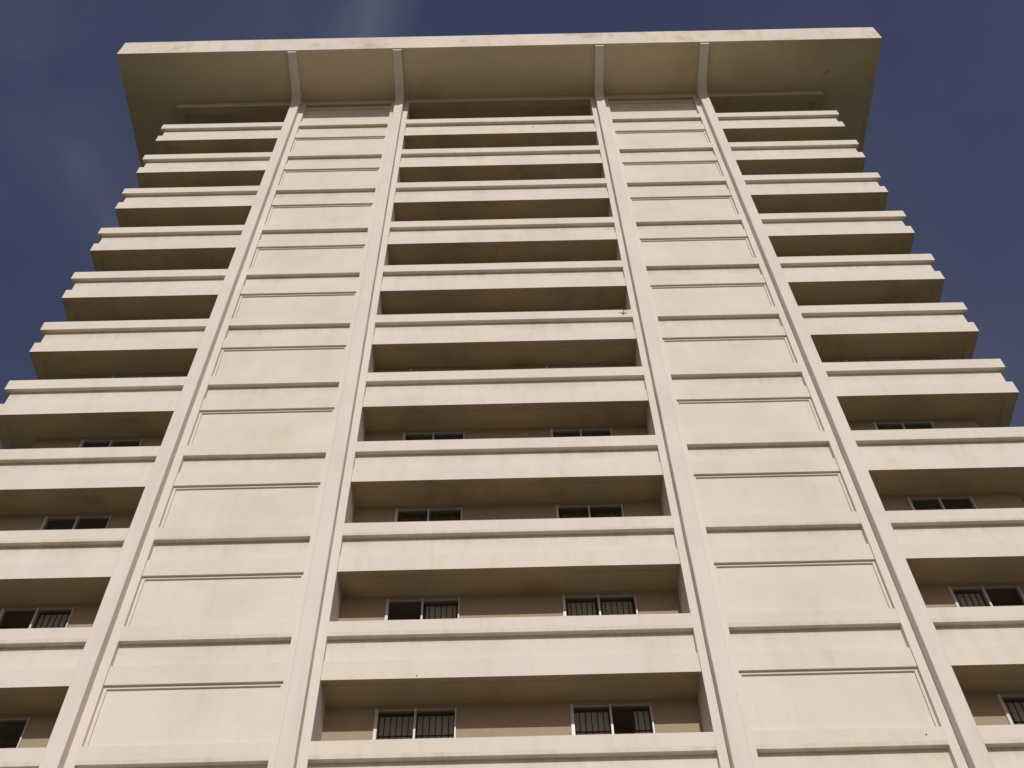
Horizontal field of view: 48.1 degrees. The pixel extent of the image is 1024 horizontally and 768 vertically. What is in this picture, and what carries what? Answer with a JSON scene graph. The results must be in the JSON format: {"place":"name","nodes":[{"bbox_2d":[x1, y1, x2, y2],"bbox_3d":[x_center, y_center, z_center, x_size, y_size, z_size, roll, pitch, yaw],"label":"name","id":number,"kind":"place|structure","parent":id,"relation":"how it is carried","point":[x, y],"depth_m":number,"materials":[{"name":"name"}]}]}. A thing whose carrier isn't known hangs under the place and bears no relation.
{"place":"outdoors","nodes":[
{"label":"outdoors","id":0,"kind":"place"},
{"bbox_2d":[0,27,1023,767],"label":"apartment tower","id":1,"kind":"structure","parent":0,"point":[364,411],"depth_m":27.80,"materials":[{"name":"paint"}]},
{"bbox_2d":[0,717,30,747],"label":"window","id":2,"kind":"structure","parent":1,"relation":"in","point":[26,720],"depth_m":22.21,"materials":[{"name":"white metal"}]},
{"bbox_2d":[0,606,74,627],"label":"window","id":3,"kind":"structure","parent":1,"relation":"in","point":[45,620],"depth_m":24.52,"materials":[{"name":"white metal"}]},
{"bbox_2d":[39,515,111,529],"bbox_3d":[-10.177,3.860,26.013,1.557,2.482,0.122,-1,-55,0],"label":"window","id":4,"kind":"structure","parent":1,"relation":"in","point":[47,519],"depth_m":27.01,"materials":[{"name":"white metal"}]},
{"bbox_2d":[78,438,142,447],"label":"window","id":5,"kind":"structure","parent":1,"relation":"in","point":[83,442],"depth_m":29.44,"materials":[{"name":"white metal"}]},
{"bbox_2d":[112,374,168,377],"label":"window","id":6,"kind":"structure","parent":1,"relation":"in","point":[113,376],"depth_m":31.81,"materials":[{"name":"white metal"}]},
{"bbox_2d":[372,707,456,739],"bbox_3d":[-1.841,7.050,21.283,1.572,2.439,0.183,-1,-55,0],"label":"window","id":7,"kind":"structure","parent":1,"relation":"in","point":[426,726],"depth_m":22.09,"materials":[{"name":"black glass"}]},
{"bbox_2d":[384,597,459,619],"bbox_3d":[-1.888,5.383,23.666,1.572,2.468,0.183,-1,-55,0],"label":"window","id":8,"kind":"structure","parent":1,"relation":"in","point":[431,611],"depth_m":24.56,"materials":[{"name":"white metal"}]},
{"bbox_2d":[394,507,461,521],"bbox_3d":[-1.935,3.715,26.075,1.572,2.482,0.212,-1,-55,0],"label":"window","id":9,"kind":"structure","parent":1,"relation":"in","point":[428,510],"depth_m":26.97,"materials":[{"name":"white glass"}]},
{"bbox_2d":[402,431,464,440],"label":"window","id":10,"kind":"structure","parent":1,"relation":"in","point":[433,434],"depth_m":29.48,"materials":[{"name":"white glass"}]},
{"bbox_2d":[409,368,465,371],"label":"window","id":11,"kind":"structure","parent":1,"relation":"in","point":[411,370],"depth_m":31.85,"materials":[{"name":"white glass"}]},
{"bbox_2d":[546,365,601,368],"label":"window","id":12,"kind":"structure","parent":1,"relation":"in","point":[547,367],"depth_m":31.86,"materials":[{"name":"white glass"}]},
{"bbox_2d":[550,428,611,436],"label":"window","id":13,"kind":"structure","parent":1,"relation":"in","point":[552,431],"depth_m":29.50,"materials":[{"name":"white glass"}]},
{"bbox_2d":[556,503,623,517],"bbox_3d":[1.834,3.632,26.092,1.572,2.482,0.214,-1,-55,0],"label":"window","id":14,"kind":"structure","parent":1,"relation":"in","point":[588,514],"depth_m":26.99,"materials":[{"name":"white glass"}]},
{"bbox_2d":[562,593,637,615],"bbox_3d":[1.881,5.299,23.683,1.572,2.468,0.183,-1,-55,0],"label":"window","id":15,"kind":"structure","parent":1,"relation":"in","point":[604,607],"depth_m":24.56,"materials":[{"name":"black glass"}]},
{"bbox_2d":[570,702,654,734],"bbox_3d":[1.929,6.967,21.300,1.572,2.439,0.183,-1,-55,0],"label":"window","id":16,"kind":"structure","parent":1,"relation":"in","point":[589,722],"depth_m":22.11,"materials":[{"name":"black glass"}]},
{"bbox_2d":[844,358,899,361],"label":"window","id":17,"kind":"structure","parent":1,"relation":"in","point":[845,360],"depth_m":31.90,"materials":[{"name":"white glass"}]},
{"bbox_2d":[872,421,934,429],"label":"window","id":18,"kind":"structure","parent":1,"relation":"in","point":[930,423],"depth_m":29.52,"materials":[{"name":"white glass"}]},
{"bbox_2d":[907,496,977,509],"bbox_3d":[10.102,3.412,26.102,1.514,2.482,0.122,-1,-55,0],"label":"window","id":19,"kind":"structure","parent":1,"relation":"in","point":[938,499],"depth_m":27.10,"materials":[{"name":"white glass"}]},
{"bbox_2d":[947,585,1023,606],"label":"window","id":20,"kind":"structure","parent":1,"relation":"in","point":[961,599],"depth_m":24.60,"materials":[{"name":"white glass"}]},
{"bbox_2d":[996,694,1023,724],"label":"window","id":21,"kind":"structure","parent":1,"relation":"in","point":[1013,710],"depth_m":22.16,"materials":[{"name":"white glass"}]},
{"bbox_2d":[0,0,1023,448],"label":"sky","id":22,"kind":"structure","parent":0,"point":[944,137],"materials":[{"name":"blue"}]}
]}

